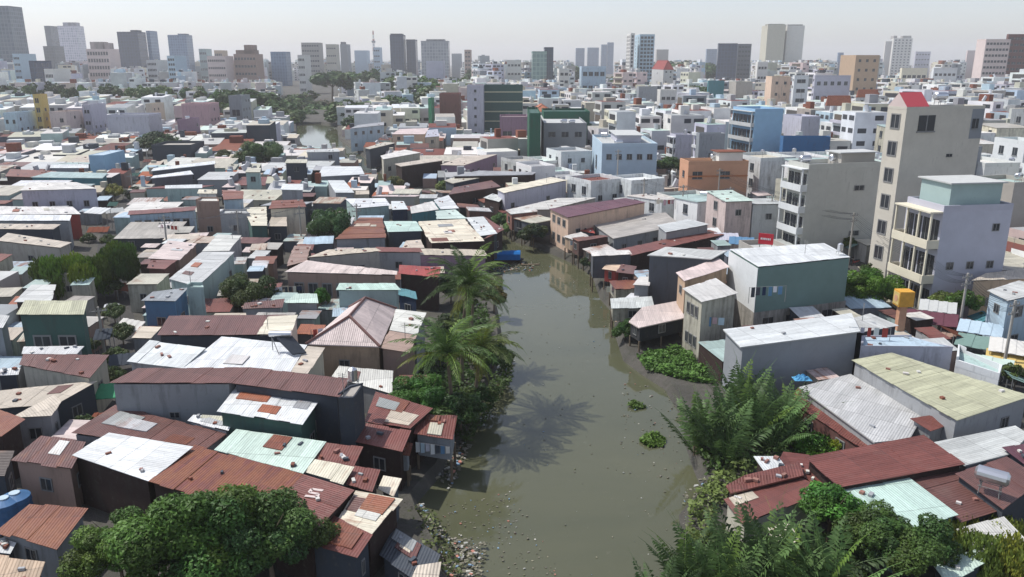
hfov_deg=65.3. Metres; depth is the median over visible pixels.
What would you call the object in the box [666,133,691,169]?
concrete house
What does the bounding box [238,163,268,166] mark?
tin roofed house
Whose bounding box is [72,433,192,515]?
tin roofed house
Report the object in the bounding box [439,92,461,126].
concrete house
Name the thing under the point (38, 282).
tin shed
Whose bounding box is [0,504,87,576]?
tin roofed house
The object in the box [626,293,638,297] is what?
tin roofed house
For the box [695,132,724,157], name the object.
concrete house
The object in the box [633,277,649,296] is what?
tin roofed house
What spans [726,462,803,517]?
tin roofed house
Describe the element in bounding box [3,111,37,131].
concrete house
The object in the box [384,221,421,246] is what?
tin roofed house
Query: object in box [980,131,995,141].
concrete house
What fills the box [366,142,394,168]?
tin roofed house
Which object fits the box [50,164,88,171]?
tin roofed house
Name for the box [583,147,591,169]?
concrete house
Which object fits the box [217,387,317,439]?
tin roofed house
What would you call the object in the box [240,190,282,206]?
tin roofed house
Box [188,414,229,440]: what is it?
tin roofed house
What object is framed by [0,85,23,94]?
distant tree
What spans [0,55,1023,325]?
houses
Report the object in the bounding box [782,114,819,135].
concrete house
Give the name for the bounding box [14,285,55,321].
tin roofed house
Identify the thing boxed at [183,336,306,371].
tin roofed house
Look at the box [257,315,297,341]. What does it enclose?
tin roofed house
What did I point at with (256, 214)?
overhead wires
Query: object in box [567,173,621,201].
concrete house
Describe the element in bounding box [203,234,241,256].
tin roofed house
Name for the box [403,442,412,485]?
tin roofed house
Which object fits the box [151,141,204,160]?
concrete house
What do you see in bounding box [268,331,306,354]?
solar heater
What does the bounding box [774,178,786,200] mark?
concrete house
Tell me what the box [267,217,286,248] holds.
tin roofed house
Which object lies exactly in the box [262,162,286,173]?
tin roofed house
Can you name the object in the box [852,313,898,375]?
tin roofed house
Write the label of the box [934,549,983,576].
tin roofed house
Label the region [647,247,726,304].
tin roofed house
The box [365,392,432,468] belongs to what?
tin roofed house
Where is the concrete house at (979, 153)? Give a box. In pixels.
[975,146,982,174]
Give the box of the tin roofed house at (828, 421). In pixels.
[793,389,866,449]
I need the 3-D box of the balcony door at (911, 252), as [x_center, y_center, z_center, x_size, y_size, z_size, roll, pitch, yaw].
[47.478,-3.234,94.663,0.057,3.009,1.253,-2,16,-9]
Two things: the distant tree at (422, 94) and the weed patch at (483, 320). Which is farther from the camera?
the distant tree at (422, 94)
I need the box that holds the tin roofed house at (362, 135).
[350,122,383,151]
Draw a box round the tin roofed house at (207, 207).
[196,197,221,235]
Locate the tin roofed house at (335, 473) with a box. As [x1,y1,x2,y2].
[305,459,353,499]
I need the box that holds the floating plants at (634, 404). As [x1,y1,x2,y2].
[627,399,645,408]
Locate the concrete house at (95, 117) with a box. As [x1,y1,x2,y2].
[82,103,107,133]
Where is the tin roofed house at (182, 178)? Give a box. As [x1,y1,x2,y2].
[151,171,193,186]
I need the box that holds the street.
[658,174,1023,420]
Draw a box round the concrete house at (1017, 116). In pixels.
[1010,108,1023,125]
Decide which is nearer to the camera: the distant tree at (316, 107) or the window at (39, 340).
the window at (39, 340)
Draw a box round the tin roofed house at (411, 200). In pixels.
[372,194,419,205]
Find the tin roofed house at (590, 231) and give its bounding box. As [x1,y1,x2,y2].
[580,227,594,235]
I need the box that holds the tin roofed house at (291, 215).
[269,199,306,236]
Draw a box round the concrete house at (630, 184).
[610,173,664,197]
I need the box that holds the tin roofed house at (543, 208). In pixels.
[512,198,594,217]
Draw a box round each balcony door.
[783,232,787,241]
[784,212,789,224]
[786,191,791,203]
[788,170,793,182]
[788,234,793,243]
[790,214,795,226]
[792,193,797,205]
[794,172,800,184]
[796,216,802,227]
[798,195,804,206]
[800,173,806,184]
[901,246,909,268]
[905,281,912,289]
[906,212,914,234]
[908,248,917,271]
[913,214,922,237]
[913,284,919,308]
[916,251,924,274]
[921,216,929,239]
[921,288,929,298]
[925,254,934,274]
[930,219,939,239]
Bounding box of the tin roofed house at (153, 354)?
[127,340,205,370]
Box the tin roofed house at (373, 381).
[332,366,392,413]
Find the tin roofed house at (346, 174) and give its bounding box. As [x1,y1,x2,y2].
[320,166,364,183]
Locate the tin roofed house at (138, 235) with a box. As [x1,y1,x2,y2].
[114,221,186,250]
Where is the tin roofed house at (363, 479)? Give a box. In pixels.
[345,466,379,497]
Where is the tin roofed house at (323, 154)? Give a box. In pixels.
[306,148,339,165]
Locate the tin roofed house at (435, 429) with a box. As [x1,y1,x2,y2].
[413,414,456,484]
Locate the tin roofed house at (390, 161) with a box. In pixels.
[381,149,420,179]
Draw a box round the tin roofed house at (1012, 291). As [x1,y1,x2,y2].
[983,280,1023,340]
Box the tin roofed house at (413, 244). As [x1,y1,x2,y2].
[402,240,423,248]
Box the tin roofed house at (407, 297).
[398,288,416,310]
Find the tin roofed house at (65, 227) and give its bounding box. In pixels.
[0,214,73,249]
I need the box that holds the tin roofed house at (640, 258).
[618,230,723,269]
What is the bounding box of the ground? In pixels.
[0,65,1023,576]
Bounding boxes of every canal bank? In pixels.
[295,122,501,576]
[321,122,708,552]
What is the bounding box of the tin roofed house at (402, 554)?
[379,528,440,576]
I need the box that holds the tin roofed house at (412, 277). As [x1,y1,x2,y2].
[398,265,440,311]
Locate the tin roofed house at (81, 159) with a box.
[68,156,88,161]
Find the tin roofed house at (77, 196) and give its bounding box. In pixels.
[19,182,98,210]
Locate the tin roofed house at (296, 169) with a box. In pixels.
[285,159,306,183]
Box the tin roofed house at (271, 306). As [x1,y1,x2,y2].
[243,299,284,314]
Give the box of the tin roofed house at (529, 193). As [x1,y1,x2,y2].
[497,177,565,209]
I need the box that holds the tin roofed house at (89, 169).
[56,162,90,170]
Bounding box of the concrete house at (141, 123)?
[106,113,162,134]
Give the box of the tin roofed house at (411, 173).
[395,158,442,187]
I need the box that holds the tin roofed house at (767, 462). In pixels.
[753,455,783,471]
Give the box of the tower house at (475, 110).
[467,84,484,133]
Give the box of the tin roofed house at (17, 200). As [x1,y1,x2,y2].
[10,193,23,205]
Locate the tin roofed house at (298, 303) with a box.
[285,293,317,329]
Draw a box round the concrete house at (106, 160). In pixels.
[88,150,125,172]
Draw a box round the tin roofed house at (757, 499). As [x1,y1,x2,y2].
[724,477,816,556]
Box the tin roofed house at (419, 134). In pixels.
[392,128,428,147]
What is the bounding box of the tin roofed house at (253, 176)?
[245,168,261,189]
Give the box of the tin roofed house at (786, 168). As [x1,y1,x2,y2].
[784,158,827,177]
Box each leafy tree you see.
[27,250,117,300]
[56,506,142,576]
[85,239,140,293]
[103,483,298,576]
[136,131,181,149]
[212,485,340,576]
[214,149,230,156]
[217,271,281,308]
[232,140,283,162]
[306,207,350,241]
[312,287,330,303]
[389,372,445,413]
[430,313,469,341]
[432,390,487,431]
[439,274,460,303]
[460,381,500,402]
[471,341,514,368]
[480,287,507,312]
[516,223,548,245]
[657,156,679,178]
[796,480,867,541]
[831,498,962,576]
[845,267,905,300]
[927,290,952,327]
[938,513,1023,576]
[945,287,984,316]
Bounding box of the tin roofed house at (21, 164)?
[0,162,30,168]
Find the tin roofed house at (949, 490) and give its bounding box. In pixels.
[912,471,996,525]
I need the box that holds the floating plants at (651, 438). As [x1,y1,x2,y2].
[639,430,666,446]
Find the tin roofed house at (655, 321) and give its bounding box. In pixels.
[629,301,683,352]
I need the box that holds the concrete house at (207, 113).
[181,102,220,125]
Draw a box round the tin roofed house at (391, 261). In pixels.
[376,247,421,270]
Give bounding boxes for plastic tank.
[0,495,17,526]
[4,489,33,512]
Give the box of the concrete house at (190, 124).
[177,117,200,133]
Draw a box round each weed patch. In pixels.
[404,502,461,574]
[418,300,491,414]
[454,366,513,442]
[636,342,715,382]
[683,523,873,576]
[686,458,756,543]
[697,396,809,474]
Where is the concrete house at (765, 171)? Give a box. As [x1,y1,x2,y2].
[743,151,795,197]
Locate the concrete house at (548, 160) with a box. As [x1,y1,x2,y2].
[531,156,557,166]
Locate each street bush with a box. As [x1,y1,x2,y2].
[843,236,856,246]
[859,261,877,271]
[1001,362,1023,390]
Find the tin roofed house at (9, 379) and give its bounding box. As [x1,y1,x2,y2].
[0,367,19,389]
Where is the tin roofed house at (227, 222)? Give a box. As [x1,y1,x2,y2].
[220,209,249,236]
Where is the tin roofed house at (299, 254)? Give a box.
[287,246,310,269]
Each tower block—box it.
[0,6,28,61]
[12,54,36,78]
[28,61,51,81]
[43,46,65,68]
[44,26,59,45]
[44,69,71,81]
[57,22,86,61]
[86,42,120,79]
[117,30,148,68]
[146,31,159,59]
[146,60,167,78]
[167,34,195,71]
[167,56,187,81]
[199,49,211,79]
[207,56,234,81]
[214,50,227,55]
[233,45,264,81]
[270,52,292,85]
[297,55,312,93]
[301,43,323,74]
[326,44,339,71]
[340,42,351,72]
[354,50,369,73]
[373,47,382,71]
[390,34,406,73]
[406,39,417,74]
[421,39,449,77]
[426,61,444,81]
[452,54,461,78]
[464,50,471,73]
[507,60,520,79]
[531,51,546,79]
[544,47,552,79]
[557,68,568,87]
[575,48,584,67]
[587,48,598,65]
[600,44,606,67]
[606,42,613,73]
[626,33,634,71]
[634,34,654,81]
[655,49,668,62]
[705,49,716,64]
[716,43,737,79]
[735,44,751,78]
[755,62,767,81]
[759,24,785,61]
[783,24,804,61]
[837,53,843,74]
[883,41,891,74]
[888,36,912,75]
[899,68,927,81]
[913,52,930,75]
[931,68,957,81]
[965,50,974,79]
[971,39,1010,80]
[1006,34,1023,73]
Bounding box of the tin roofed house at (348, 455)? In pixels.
[315,443,362,488]
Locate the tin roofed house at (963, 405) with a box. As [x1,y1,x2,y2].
[852,353,1023,440]
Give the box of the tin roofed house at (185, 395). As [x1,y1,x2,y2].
[109,367,248,424]
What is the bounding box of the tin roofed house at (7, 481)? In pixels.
[0,450,16,495]
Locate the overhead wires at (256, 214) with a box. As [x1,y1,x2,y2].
[162,205,355,218]
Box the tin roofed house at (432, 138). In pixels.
[425,129,438,148]
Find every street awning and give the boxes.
[84,207,112,227]
[86,226,109,241]
[93,328,114,354]
[95,383,116,404]
[106,207,123,225]
[107,202,118,207]
[108,352,134,365]
[117,282,128,299]
[118,318,144,339]
[707,227,720,232]
[714,232,738,246]
[729,236,753,244]
[844,244,857,255]
[907,308,958,340]
[918,299,956,342]
[937,318,964,346]
[938,326,972,351]
[940,326,968,350]
[954,332,989,349]
[955,318,1003,347]
[955,354,1014,387]
[967,311,985,334]
[986,348,1023,368]
[988,336,1023,355]
[1003,369,1023,389]
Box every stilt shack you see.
[429,189,443,193]
[436,190,450,197]
[457,203,478,216]
[466,207,491,219]
[477,198,484,207]
[497,206,518,227]
[506,206,537,241]
[513,214,542,243]
[521,216,550,248]
[564,232,587,263]
[571,235,608,268]
[582,244,615,275]
[589,250,631,291]
[609,279,636,305]
[610,296,653,336]
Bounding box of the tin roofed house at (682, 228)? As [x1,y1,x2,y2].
[657,219,707,246]
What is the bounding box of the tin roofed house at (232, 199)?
[222,190,243,208]
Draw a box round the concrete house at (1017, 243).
[1005,237,1023,252]
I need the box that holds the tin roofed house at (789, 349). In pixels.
[722,313,860,402]
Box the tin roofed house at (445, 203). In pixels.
[434,195,457,210]
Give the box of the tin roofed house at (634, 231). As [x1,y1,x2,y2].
[594,212,675,249]
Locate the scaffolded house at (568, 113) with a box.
[542,108,589,145]
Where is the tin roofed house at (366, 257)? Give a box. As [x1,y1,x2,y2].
[307,248,380,268]
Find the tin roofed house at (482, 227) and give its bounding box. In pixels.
[466,216,496,258]
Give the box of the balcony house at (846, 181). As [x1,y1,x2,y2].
[776,149,880,256]
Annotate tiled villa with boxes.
[535,103,547,112]
[651,60,673,84]
[824,95,850,110]
[854,89,879,101]
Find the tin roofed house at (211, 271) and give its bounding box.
[169,252,234,314]
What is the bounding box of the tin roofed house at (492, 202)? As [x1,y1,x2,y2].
[483,193,501,217]
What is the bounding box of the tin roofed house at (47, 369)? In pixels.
[19,354,111,412]
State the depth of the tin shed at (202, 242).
116.03 m
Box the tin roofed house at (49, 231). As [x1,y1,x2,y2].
[0,224,60,240]
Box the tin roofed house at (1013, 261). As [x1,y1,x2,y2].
[1003,252,1023,269]
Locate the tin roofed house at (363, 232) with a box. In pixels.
[335,217,385,248]
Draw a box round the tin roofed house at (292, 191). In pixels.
[281,184,302,199]
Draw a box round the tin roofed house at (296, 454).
[214,429,325,475]
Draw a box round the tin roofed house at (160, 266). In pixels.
[147,260,176,277]
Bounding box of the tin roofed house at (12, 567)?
[0,555,44,576]
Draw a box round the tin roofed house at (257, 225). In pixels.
[243,207,267,237]
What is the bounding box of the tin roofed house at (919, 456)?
[805,435,964,526]
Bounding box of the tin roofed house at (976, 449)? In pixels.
[934,426,1023,471]
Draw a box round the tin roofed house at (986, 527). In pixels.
[956,516,1023,551]
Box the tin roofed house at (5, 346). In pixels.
[0,315,12,355]
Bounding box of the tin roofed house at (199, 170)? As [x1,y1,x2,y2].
[151,161,214,184]
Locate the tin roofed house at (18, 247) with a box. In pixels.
[0,233,71,260]
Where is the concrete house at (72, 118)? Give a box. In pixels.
[49,110,84,132]
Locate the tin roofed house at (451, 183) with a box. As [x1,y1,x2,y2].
[444,177,478,190]
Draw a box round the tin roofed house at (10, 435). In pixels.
[0,410,24,479]
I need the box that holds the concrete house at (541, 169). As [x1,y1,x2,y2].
[516,161,555,179]
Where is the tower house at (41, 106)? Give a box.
[32,94,50,128]
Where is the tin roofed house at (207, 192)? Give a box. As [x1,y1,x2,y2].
[197,189,216,196]
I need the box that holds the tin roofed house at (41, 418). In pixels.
[16,395,60,448]
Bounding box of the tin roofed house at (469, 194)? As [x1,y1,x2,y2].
[449,180,500,204]
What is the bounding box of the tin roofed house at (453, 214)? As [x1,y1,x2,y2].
[435,209,466,219]
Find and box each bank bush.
[387,175,404,185]
[435,180,445,189]
[491,212,506,225]
[503,222,512,232]
[580,256,590,266]
[611,318,630,339]
[790,429,837,455]
[827,437,849,450]
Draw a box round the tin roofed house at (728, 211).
[705,190,753,248]
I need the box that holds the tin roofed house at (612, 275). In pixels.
[602,264,619,289]
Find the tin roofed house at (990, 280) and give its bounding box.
[967,268,1023,319]
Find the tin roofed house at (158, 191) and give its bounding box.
[145,185,214,197]
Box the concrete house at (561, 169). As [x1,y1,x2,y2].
[555,167,577,172]
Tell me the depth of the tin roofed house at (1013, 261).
109.02 m
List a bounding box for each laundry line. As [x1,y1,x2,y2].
[160,224,178,230]
[275,286,302,292]
[311,328,322,337]
[416,442,449,454]
[604,286,620,298]
[655,199,675,208]
[709,317,729,326]
[748,285,786,302]
[852,327,890,340]
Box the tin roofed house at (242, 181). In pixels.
[234,177,266,189]
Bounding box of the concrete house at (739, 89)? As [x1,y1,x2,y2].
[728,81,752,97]
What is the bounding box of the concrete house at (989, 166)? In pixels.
[976,156,1020,175]
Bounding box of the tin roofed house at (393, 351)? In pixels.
[380,331,416,391]
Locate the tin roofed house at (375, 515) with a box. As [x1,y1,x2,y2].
[339,491,402,576]
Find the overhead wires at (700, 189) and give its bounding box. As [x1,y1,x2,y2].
[642,180,774,196]
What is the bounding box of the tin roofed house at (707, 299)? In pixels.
[682,278,737,360]
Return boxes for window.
[8,472,13,490]
[24,546,38,560]
[28,255,33,260]
[28,427,43,439]
[32,202,38,206]
[32,335,52,346]
[39,477,53,491]
[49,201,55,206]
[55,421,58,431]
[58,335,77,345]
[66,201,72,206]
[66,286,71,291]
[71,403,83,418]
[76,471,80,487]
[83,200,89,206]
[140,294,146,299]
[156,317,165,325]
[169,412,180,417]
[182,218,189,225]
[207,226,213,231]
[232,110,239,115]
[275,233,280,239]
[294,282,304,293]
[308,282,317,293]
[309,430,315,439]
[322,283,332,297]
[336,283,338,297]
[339,359,349,366]
[361,557,365,575]
[373,456,385,471]
[395,261,402,267]
[398,571,406,576]
[404,303,410,310]
[503,131,511,135]
[548,132,554,136]
[562,132,568,136]
[562,219,565,227]
[571,184,575,192]
[575,132,581,136]
[582,186,585,194]
[606,154,611,159]
[626,154,631,159]
[628,310,636,317]
[633,325,636,335]
[636,154,641,159]
[647,154,652,159]
[648,203,653,211]
[658,323,665,333]
[682,204,687,213]
[684,330,688,342]
[686,301,689,313]
[688,332,691,345]
[690,303,693,315]
[692,172,701,179]
[692,335,696,347]
[694,305,698,318]
[712,217,716,226]
[713,200,717,210]
[720,171,729,178]
[735,209,741,215]
[749,163,753,171]
[763,317,772,323]
[765,213,771,219]
[796,89,804,92]
[797,79,805,82]
[804,418,812,431]
[822,309,831,316]
[835,437,844,449]
[848,230,858,235]
[854,185,864,190]
[873,244,883,260]
[876,219,886,234]
[879,193,890,209]
[883,167,893,182]
[886,140,897,156]
[890,113,900,128]
[916,115,935,132]
[946,262,953,269]
[966,261,973,268]
[971,119,978,128]
[986,260,993,267]
[992,223,999,230]
[993,302,999,314]
[998,145,1003,153]
[999,415,1009,428]
[1010,334,1018,339]
[1011,147,1017,155]
[1014,305,1023,317]
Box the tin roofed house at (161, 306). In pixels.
[141,288,188,325]
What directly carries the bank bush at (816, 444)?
on the ground
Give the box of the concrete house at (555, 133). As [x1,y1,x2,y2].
[540,113,586,155]
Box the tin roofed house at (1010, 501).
[955,456,1023,525]
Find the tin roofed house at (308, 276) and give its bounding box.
[285,260,396,308]
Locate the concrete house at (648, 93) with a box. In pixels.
[637,86,656,102]
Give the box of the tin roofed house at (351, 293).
[336,283,400,308]
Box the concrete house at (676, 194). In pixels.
[657,190,699,197]
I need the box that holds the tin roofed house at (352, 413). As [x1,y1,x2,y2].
[338,383,364,445]
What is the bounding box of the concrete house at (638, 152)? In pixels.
[591,130,657,174]
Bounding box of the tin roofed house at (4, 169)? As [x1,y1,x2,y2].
[0,165,14,178]
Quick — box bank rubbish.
[417,260,705,576]
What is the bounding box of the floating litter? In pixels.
[443,260,682,575]
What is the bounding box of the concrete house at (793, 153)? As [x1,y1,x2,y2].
[777,152,804,154]
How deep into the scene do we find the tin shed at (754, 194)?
159.92 m
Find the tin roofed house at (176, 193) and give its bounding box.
[165,184,201,201]
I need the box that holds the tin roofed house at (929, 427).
[910,415,943,441]
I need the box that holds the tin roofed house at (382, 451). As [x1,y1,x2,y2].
[355,423,410,490]
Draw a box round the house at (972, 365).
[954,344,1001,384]
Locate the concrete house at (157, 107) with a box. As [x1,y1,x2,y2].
[145,102,165,120]
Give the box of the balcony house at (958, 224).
[884,175,1013,318]
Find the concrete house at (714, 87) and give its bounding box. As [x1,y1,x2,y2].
[707,80,724,97]
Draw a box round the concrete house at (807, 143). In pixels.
[779,135,830,151]
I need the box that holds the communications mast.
[372,31,375,65]
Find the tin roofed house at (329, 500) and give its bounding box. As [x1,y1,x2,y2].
[275,474,353,576]
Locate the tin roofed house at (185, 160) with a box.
[165,157,200,165]
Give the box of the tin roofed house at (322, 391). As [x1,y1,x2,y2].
[232,367,347,443]
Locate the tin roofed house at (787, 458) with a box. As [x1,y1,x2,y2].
[780,452,823,516]
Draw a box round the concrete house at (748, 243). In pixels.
[738,239,785,248]
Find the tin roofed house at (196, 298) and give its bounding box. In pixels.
[187,282,205,314]
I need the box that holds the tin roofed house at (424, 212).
[410,201,438,224]
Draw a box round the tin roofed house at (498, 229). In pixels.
[483,216,503,262]
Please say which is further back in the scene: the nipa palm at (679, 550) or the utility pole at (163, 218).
the utility pole at (163, 218)
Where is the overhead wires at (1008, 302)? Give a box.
[718,170,1018,311]
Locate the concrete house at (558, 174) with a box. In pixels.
[553,171,581,177]
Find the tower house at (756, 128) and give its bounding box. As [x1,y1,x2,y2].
[727,106,783,151]
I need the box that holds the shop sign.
[758,233,773,246]
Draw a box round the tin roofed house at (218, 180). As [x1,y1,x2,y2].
[197,172,238,195]
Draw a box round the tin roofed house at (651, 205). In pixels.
[626,193,674,218]
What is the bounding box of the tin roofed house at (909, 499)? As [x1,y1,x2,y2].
[842,478,957,572]
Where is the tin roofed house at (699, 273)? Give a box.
[676,258,728,336]
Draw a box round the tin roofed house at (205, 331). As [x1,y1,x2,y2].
[157,315,282,351]
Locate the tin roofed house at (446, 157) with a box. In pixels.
[420,155,462,163]
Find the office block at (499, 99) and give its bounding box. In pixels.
[484,84,522,131]
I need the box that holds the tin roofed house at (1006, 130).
[982,123,1023,136]
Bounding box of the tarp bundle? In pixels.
[792,374,811,380]
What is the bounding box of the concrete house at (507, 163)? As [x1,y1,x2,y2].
[501,156,542,170]
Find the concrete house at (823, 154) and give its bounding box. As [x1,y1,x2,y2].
[804,151,828,157]
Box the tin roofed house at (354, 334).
[305,296,396,376]
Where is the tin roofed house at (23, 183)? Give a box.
[10,180,72,185]
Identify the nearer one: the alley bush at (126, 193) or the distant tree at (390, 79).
the alley bush at (126, 193)
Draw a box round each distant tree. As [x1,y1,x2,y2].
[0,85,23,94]
[20,82,39,94]
[37,81,64,93]
[58,85,78,97]
[72,85,87,96]
[97,83,123,95]
[123,85,151,98]
[147,85,178,98]
[179,85,204,98]
[193,91,211,98]
[208,89,229,112]
[219,102,259,113]
[222,88,267,94]
[228,89,285,112]
[276,100,305,112]
[276,108,305,123]
[280,93,307,102]
[283,90,321,102]
[297,98,328,107]
[297,107,318,114]
[305,99,331,109]
[309,68,354,100]
[323,99,370,119]
[323,109,344,122]
[340,115,353,126]
[346,71,371,77]
[354,71,379,81]
[361,68,398,75]
[381,94,412,104]
[382,73,406,90]
[395,88,424,99]
[407,76,438,90]
[414,88,433,102]
[417,83,439,91]
[424,80,467,90]
[449,76,471,81]
[463,69,471,77]
[575,68,579,79]
[670,60,689,64]
[699,86,706,91]
[705,65,715,78]
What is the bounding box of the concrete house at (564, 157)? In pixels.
[546,147,591,173]
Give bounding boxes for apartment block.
[579,66,605,89]
[764,76,790,104]
[790,75,808,106]
[811,75,850,99]
[839,55,879,94]
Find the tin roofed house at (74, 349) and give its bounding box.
[22,345,83,354]
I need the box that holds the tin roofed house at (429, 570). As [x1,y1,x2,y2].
[412,562,440,576]
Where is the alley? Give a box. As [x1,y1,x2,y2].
[97,147,152,411]
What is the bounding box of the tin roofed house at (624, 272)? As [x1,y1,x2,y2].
[616,264,636,279]
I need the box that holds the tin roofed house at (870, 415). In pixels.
[799,374,920,446]
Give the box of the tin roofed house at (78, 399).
[0,381,97,426]
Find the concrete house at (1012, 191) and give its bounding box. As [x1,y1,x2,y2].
[981,174,1023,227]
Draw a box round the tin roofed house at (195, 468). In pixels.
[148,445,302,510]
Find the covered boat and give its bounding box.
[494,250,523,262]
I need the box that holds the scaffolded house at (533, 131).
[527,107,540,156]
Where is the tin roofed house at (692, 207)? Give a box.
[673,195,706,222]
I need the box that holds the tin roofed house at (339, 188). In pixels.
[328,180,353,198]
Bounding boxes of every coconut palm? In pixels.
[381,314,503,394]
[417,241,511,385]
[434,272,510,359]
[438,314,526,390]
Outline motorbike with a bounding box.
[850,259,859,264]
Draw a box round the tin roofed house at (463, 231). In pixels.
[418,219,483,249]
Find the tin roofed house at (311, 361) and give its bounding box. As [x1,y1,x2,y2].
[291,346,324,375]
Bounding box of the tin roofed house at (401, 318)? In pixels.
[390,309,425,373]
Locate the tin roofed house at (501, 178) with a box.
[453,171,536,188]
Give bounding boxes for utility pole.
[90,307,106,352]
[158,215,169,239]
[231,210,241,234]
[294,206,304,235]
[352,204,360,219]
[615,150,620,174]
[641,178,647,194]
[718,168,722,189]
[848,212,857,267]
[959,273,972,318]
[999,300,1019,381]
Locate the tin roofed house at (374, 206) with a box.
[346,198,389,231]
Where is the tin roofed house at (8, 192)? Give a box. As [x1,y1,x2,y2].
[0,185,23,199]
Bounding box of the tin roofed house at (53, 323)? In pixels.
[16,300,91,354]
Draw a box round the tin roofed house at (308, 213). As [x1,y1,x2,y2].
[260,202,312,228]
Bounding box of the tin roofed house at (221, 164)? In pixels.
[190,158,238,171]
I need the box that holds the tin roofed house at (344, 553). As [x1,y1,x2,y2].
[314,516,372,576]
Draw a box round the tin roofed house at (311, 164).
[306,161,334,168]
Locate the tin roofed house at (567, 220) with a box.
[550,198,644,252]
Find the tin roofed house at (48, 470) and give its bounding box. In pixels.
[11,436,85,506]
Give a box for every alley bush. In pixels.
[74,413,94,419]
[79,233,96,241]
[90,338,101,353]
[99,234,115,243]
[100,302,125,323]
[102,346,128,366]
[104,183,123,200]
[104,280,123,299]
[107,365,126,381]
[111,322,134,344]
[123,186,138,199]
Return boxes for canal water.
[297,124,701,576]
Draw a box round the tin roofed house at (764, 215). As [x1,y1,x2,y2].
[749,198,783,239]
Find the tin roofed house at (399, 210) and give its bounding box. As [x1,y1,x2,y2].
[391,201,407,220]
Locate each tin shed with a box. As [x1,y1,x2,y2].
[0,200,12,205]
[0,254,13,270]
[0,287,22,303]
[0,356,26,389]
[8,322,21,326]
[8,327,22,355]
[9,296,19,303]
[10,266,31,291]
[13,261,32,280]
[17,333,25,355]
[23,279,56,299]
[52,419,89,440]
[56,271,97,300]
[65,296,95,315]
[70,277,97,308]
[78,209,101,224]
[86,316,105,352]
[97,196,113,208]
[113,212,129,234]
[127,197,163,206]
[127,273,170,311]
[129,189,146,199]
[132,326,160,352]
[137,252,154,271]
[140,243,160,251]
[140,249,156,253]
[140,259,150,273]
[142,313,147,325]
[161,239,185,244]
[163,233,199,241]
[174,226,194,233]
[181,196,198,206]
[187,236,214,254]
[189,232,208,235]
[195,208,198,228]
[205,298,237,314]
[213,233,231,235]
[214,313,245,314]
[234,257,247,277]
[241,237,269,256]
[242,247,250,269]
[242,298,270,312]
[243,199,253,206]
[247,265,264,281]
[248,250,270,266]
[249,243,267,253]
[252,260,268,274]
[254,256,277,282]
[256,312,295,314]
[267,242,283,267]
[269,292,297,312]
[283,234,305,251]
[297,244,313,252]
[297,310,321,326]
[297,324,325,348]
[303,193,315,201]
[303,236,333,254]
[312,197,346,214]
[317,299,339,326]
[332,307,347,319]
[337,247,353,248]
[356,190,368,197]
[358,215,383,223]
[389,204,391,218]
[392,189,421,194]
[395,271,400,300]
[398,375,429,406]
[407,206,411,220]
[419,194,437,203]
[435,266,444,279]
[634,270,648,278]
[697,247,714,249]
[698,339,724,382]
[710,240,730,249]
[722,250,731,264]
[750,191,770,197]
[789,306,823,320]
[806,367,838,384]
[832,308,860,316]
[844,295,891,316]
[854,239,870,262]
[877,309,895,323]
[894,331,913,336]
[904,312,934,336]
[915,327,951,341]
[922,337,956,371]
[1002,265,1014,270]
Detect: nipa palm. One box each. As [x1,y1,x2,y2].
[628,544,701,576]
[640,509,739,576]
[654,385,745,455]
[664,372,782,464]
[672,513,772,576]
[684,481,835,576]
[701,349,775,411]
[708,370,802,441]
[732,488,895,576]
[733,370,827,452]
[763,373,853,431]
[765,493,916,576]
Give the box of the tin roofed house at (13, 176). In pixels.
[5,169,56,184]
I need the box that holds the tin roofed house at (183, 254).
[148,240,196,271]
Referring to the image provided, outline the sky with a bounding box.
[0,0,1023,64]
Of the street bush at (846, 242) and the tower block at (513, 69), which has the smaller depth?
the street bush at (846, 242)
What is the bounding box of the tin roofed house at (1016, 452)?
[1002,444,1023,466]
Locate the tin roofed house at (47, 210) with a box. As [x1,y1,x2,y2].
[0,206,82,238]
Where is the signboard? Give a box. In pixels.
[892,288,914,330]
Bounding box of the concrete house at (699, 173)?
[678,149,748,196]
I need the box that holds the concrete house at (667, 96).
[657,89,676,104]
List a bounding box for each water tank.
[347,367,358,385]
[601,132,607,137]
[700,191,706,195]
[799,155,811,163]
[829,154,836,162]
[836,243,843,253]
[875,152,879,159]
[933,92,948,104]
[974,464,1010,498]
[1014,172,1023,181]
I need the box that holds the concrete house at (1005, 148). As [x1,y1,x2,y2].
[992,137,1023,162]
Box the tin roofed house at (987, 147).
[979,139,993,153]
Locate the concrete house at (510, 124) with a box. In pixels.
[500,114,526,135]
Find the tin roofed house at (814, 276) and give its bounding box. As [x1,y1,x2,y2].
[726,243,848,327]
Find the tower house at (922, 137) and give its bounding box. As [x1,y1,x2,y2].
[868,92,985,280]
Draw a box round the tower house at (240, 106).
[228,94,251,119]
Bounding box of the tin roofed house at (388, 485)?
[378,475,401,521]
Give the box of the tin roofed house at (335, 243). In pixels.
[306,217,354,248]
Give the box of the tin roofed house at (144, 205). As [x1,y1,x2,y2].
[114,202,182,216]
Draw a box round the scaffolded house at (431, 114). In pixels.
[428,97,434,122]
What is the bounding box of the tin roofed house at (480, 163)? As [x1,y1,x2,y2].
[441,154,497,171]
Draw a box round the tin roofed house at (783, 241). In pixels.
[774,239,793,244]
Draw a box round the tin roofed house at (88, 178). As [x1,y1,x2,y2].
[31,172,108,194]
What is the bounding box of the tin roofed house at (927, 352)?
[859,335,952,370]
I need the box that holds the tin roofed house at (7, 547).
[0,537,15,557]
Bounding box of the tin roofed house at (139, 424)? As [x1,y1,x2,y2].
[72,405,225,452]
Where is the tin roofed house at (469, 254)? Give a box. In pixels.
[379,249,486,279]
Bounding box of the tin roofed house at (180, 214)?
[128,206,197,232]
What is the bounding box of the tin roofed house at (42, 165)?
[21,162,64,169]

